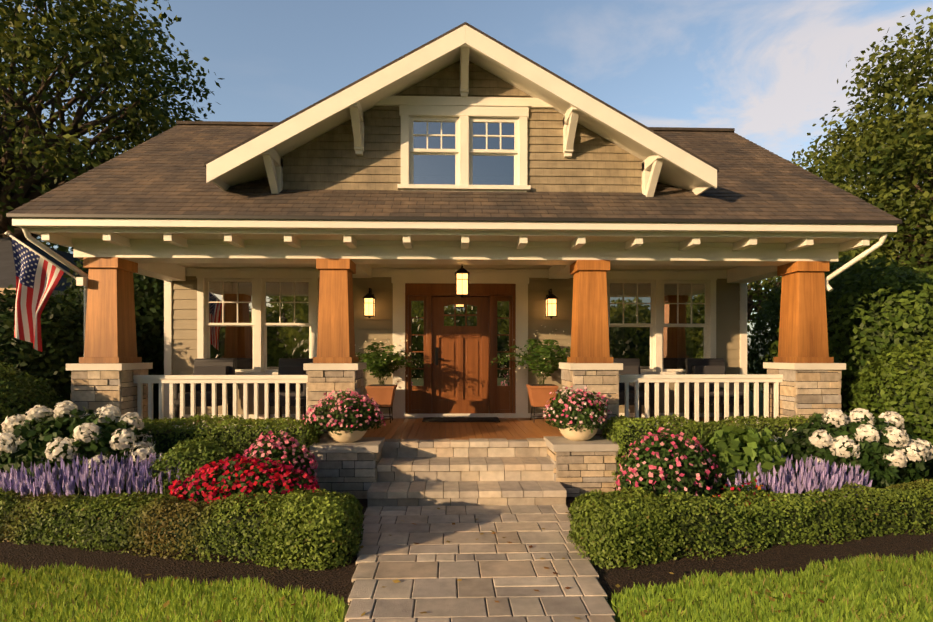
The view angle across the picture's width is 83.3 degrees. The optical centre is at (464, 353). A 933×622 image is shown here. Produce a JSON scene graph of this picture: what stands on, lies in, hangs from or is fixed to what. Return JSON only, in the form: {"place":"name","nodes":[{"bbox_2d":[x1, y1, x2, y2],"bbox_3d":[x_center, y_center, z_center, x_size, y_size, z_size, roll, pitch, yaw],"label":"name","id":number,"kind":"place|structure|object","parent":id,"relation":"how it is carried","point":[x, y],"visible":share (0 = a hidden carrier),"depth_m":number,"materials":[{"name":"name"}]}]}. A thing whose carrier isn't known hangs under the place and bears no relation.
{"place":"outdoors","nodes":[
{"label":"outdoors","id":0,"kind":"place"},
{"bbox_2d":[0,356,932,621],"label":"lawn ground","id":1,"kind":"structure","parent":0,"point":[751,413],"depth_m":3.42,"materials":[{"name":"green plant"}]},
{"bbox_2d":[0,284,83,403],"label":"shrub","id":2,"kind":"object","parent":1,"relation":"on","point":[62,343],"visible":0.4,"depth_m":7.37,"materials":[{"name":"green plant"}]},
{"bbox_2d":[0,237,88,311],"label":"tree","id":3,"kind":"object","parent":1,"relation":"on","point":[7,272],"depth_m":13.04,"materials":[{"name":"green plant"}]},
{"bbox_2d":[3,84,100,253],"bbox_3d":[-27.583,-7.280,29.307,15.734,17.891,15.958,0,0,-2],"label":"tree","id":4,"kind":"object","parent":1,"relation":"on","point":[38,238],"visible":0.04,"depth_m":28.43,"materials":[{"name":"green plant"}]},
{"bbox_2d":[55,259,163,421],"bbox_3d":[-6.353,-0.527,10.768,3.205,4.320,3.800,0,0,-2],"label":"shrub","id":5,"kind":"object","parent":1,"relation":"on","point":[149,303],"visible":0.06,"depth_m":9.45,"materials":[{"name":"green plant"}]},
{"bbox_2d":[0,0,223,251],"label":"tree","id":6,"kind":"object","parent":1,"relation":"on","point":[50,164],"visible":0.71,"depth_m":16.84,"materials":[{"name":"green plant"}]},
{"bbox_2d":[6,22,901,506],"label":"house","id":7,"kind":"structure","parent":1,"relation":"on","point":[460,206],"depth_m":6.53,"materials":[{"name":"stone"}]},
{"bbox_2d":[4,231,86,351],"bbox_3d":[-4.892,-0.705,6.138,0.770,1.374,0.095,0,0,-25],"label":"american flag","id":8,"kind":"object","parent":7,"relation":"attached to","point":[38,276],"visible":1,"depth_m":6.08,"materials":[{"name":"fabric"}]},
{"bbox_2d":[174,358,235,424],"bbox_3d":[-3.823,0.565,7.746,0.670,0.973,0.715,0,0,-2],"label":"wicker chair","id":9,"kind":"object","parent":7,"relation":"on","point":[214,366],"visible":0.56,"depth_m":7.88,"materials":[{"name":"grey wicker"}]},
{"bbox_2d":[262,358,312,419],"bbox_3d":[-2.544,0.565,7.785,0.670,0.973,0.715,0,0,-2],"label":"wicker chair","id":10,"kind":"object","parent":7,"relation":"on","point":[290,366],"visible":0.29,"depth_m":7.92,"materials":[{"name":"grey wicker"}]},
{"bbox_2d":[301,388,385,442],"bbox_3d":[-1.364,0.703,5.969,0.949,0.618,0.833,0,0,-2],"label":"flower bowl","id":11,"kind":"object","parent":7,"relation":"on","point":[350,419],"visible":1,"depth_m":5.82,"materials":[{"name":"ceramic"}]},
{"bbox_2d":[355,335,429,422],"bbox_3d":[-1.255,0.359,8.075,1.427,1.387,1.299,0,0,-2],"label":"door planter","id":12,"kind":"object","parent":7,"relation":"on","point":[382,393],"visible":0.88,"depth_m":7.90,"materials":[{"name":"orange ceramic"}]},
{"bbox_2d":[488,325,570,421],"bbox_3d":[1.197,0.304,8.123,1.570,1.496,1.295,0,0,-38],"label":"door planter","id":13,"kind":"object","parent":7,"relation":"on","point":[540,395],"visible":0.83,"depth_m":7.96,"materials":[{"name":"orange ceramic"}]},
{"bbox_2d":[543,386,611,440],"bbox_3d":[1.315,0.697,6.118,0.806,0.629,0.724,0,0,-2],"label":"flower bowl","id":14,"kind":"object","parent":7,"relation":"on","point":[579,416],"visible":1,"depth_m":5.97,"materials":[{"name":"ceramic"}]},
{"bbox_2d":[613,358,654,417],"bbox_3d":[2.454,0.565,7.937,0.670,0.973,0.715,0,0,-2],"label":"wicker chair","id":15,"kind":"object","parent":7,"relation":"on","point":[631,365],"visible":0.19,"depth_m":7.95,"materials":[{"name":"grey wicker"}]},
{"bbox_2d":[685,358,743,420],"bbox_3d":[3.803,0.565,7.978,0.670,0.973,0.715,0,0,-2],"label":"wicker chair","id":16,"kind":"object","parent":7,"relation":"on","point":[704,365],"visible":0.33,"depth_m":8.12,"materials":[{"name":"grey wicker"}]},
{"bbox_2d":[0,491,932,603],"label":"mulch beds","id":17,"kind":"object","parent":1,"relation":"on","point":[337,582],"visible":0.15,"depth_m":4.00,"materials":[{"name":"brown soil"}]},
{"bbox_2d":[0,362,66,432],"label":"bush","id":18,"kind":"object","parent":17,"relation":"on","point":[16,400],"visible":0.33,"depth_m":5.84,"materials":[{"name":"green plant"}]},
{"bbox_2d":[0,400,163,494],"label":"hydrangea","id":19,"kind":"object","parent":17,"relation":"on","point":[35,435],"visible":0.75,"depth_m":5.12,"materials":[{"name":"white plant"}]},
{"bbox_2d":[0,451,183,506],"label":"lavender","id":20,"kind":"object","parent":17,"relation":"on","point":[119,475],"visible":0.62,"depth_m":4.80,"materials":[{"name":"purple plant"}]},
{"bbox_2d":[0,487,363,570],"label":"hedge","id":21,"kind":"object","parent":17,"relation":"on","point":[323,526],"visible":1,"depth_m":4.17,"materials":[{"name":"green plant"}]},
{"bbox_2d":[144,434,243,501],"bbox_3d":[-2.598,1.200,5.199,1.088,0.781,0.920,0,0,-2],"label":"shrub","id":22,"kind":"object","parent":17,"relation":"on","point":[189,458],"visible":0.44,"depth_m":5.00,"materials":[{"name":"green plant"}]},
{"bbox_2d":[70,413,320,475],"bbox_3d":[-3.349,1.169,5.946,3.430,0.938,0.752,0,0,-2],"label":"hedge","id":23,"kind":"object","parent":17,"relation":"on","point":[165,434],"visible":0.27,"depth_m":5.76,"materials":[{"name":"green plant"}]},
{"bbox_2d":[168,453,319,511],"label":"red flowers","id":24,"kind":"object","parent":17,"relation":"on","point":[247,478],"visible":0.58,"depth_m":4.56,"materials":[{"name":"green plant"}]},
{"bbox_2d":[242,430,318,489],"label":"pink flowers","id":25,"kind":"object","parent":17,"relation":"on","point":[281,448],"visible":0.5,"depth_m":5.14,"materials":[{"name":"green plant"}]},
{"bbox_2d":[613,427,725,508],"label":"pink flowers","id":26,"kind":"object","parent":17,"relation":"on","point":[666,464],"visible":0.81,"depth_m":4.70,"materials":[{"name":"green plant"}]},
{"bbox_2d":[600,414,808,488],"bbox_3d":[2.872,1.178,6.116,2.538,0.918,0.754,0,0,-2],"label":"hedge","id":27,"kind":"object","parent":17,"relation":"on","point":[624,437],"visible":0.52,"depth_m":5.93,"materials":[{"name":"green plant"}]},
{"bbox_2d":[711,479,773,505],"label":"red flowers","id":28,"kind":"object","parent":17,"relation":"on","point":[738,489],"visible":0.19,"depth_m":4.66,"materials":[{"name":"green plant"}]},
{"bbox_2d":[688,424,801,493],"bbox_3d":[2.739,1.209,5.308,1.210,0.967,0.991,0,0,-2],"label":"leafy shrub","id":29,"kind":"object","parent":17,"relation":"on","point":[735,448],"visible":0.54,"depth_m":5.10,"materials":[{"name":"green plant"}]},
{"bbox_2d":[567,478,932,569],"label":"hedge","id":30,"kind":"object","parent":17,"relation":"on","point":[629,525],"visible":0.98,"depth_m":4.33,"materials":[{"name":"green plant"}]},
{"bbox_2d":[718,455,871,499],"bbox_3d":[3.168,1.425,5.097,1.593,0.874,0.749,0,0,-2],"label":"lavender","id":31,"kind":"object","parent":17,"relation":"on","point":[817,476],"visible":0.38,"depth_m":4.92,"materials":[{"name":"purple plant"}]},
{"bbox_2d":[765,408,932,495],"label":"hydrangea","id":32,"kind":"object","parent":17,"relation":"on","point":[880,449],"visible":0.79,"depth_m":5.30,"materials":[{"name":"white plant"}]},
{"bbox_2d":[807,412,932,489],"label":"hedge","id":33,"kind":"object","parent":17,"relation":"on","point":[928,476],"visible":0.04,"depth_m":6.06,"materials":[{"name":"green plant"}]},
{"bbox_2d":[843,336,932,481],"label":"shrub","id":34,"kind":"object","parent":17,"relation":"on","point":[901,385],"visible":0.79,"depth_m":6.17,"materials":[{"name":"green plant"}]},
{"bbox_2d":[747,250,858,405],"bbox_3d":[8.643,-1.521,16.099,6.000,6.332,5.770,0,0,-2],"label":"tree","id":35,"kind":"object","parent":1,"relation":"on","point":[756,294],"visible":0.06,"depth_m":14.72,"materials":[{"name":"green plant"}]},
{"bbox_2d":[747,254,922,393],"bbox_3d":[8.735,-0.241,11.655,4.901,3.862,4.522,0,0,-2],"label":"tree","id":36,"kind":"object","parent":1,"relation":"on","point":[761,334],"visible":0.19,"depth_m":11.72,"materials":[{"name":"green plant"}]},
{"bbox_2d":[765,255,932,412],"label":"shrub","id":37,"kind":"object","parent":1,"relation":"on","point":[886,308],"visible":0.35,"depth_m":7.43,"materials":[{"name":"green plant"}]},
{"bbox_2d":[775,103,932,300],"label":"tree","id":38,"kind":"object","parent":1,"relation":"on","point":[810,152],"depth_m":28.81,"materials":[{"name":"green plant"}]},
{"bbox_2d":[792,7,932,274],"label":"tree","id":39,"kind":"object","parent":1,"relation":"on","point":[886,146],"visible":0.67,"depth_m":18.31,"materials":[{"name":"green plant"}]},
{"bbox_2d":[0,0,932,355],"label":"sky","id":40,"kind":"structure","parent":0,"point":[768,71],"materials":[{"name":"blue"}]},
{"bbox_2d":[345,505,615,621],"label":"paver path","id":41,"kind":"structure","parent":0,"point":[433,566],"depth_m":3.84,"materials":[{"name":"beige stone"}]},
{"bbox_2d":[0,508,915,621],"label":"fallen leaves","id":42,"kind":"object","parent":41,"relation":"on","point":[643,614],"visible":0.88,"depth_m":3.46,"materials":[{"name":"brown plant"}]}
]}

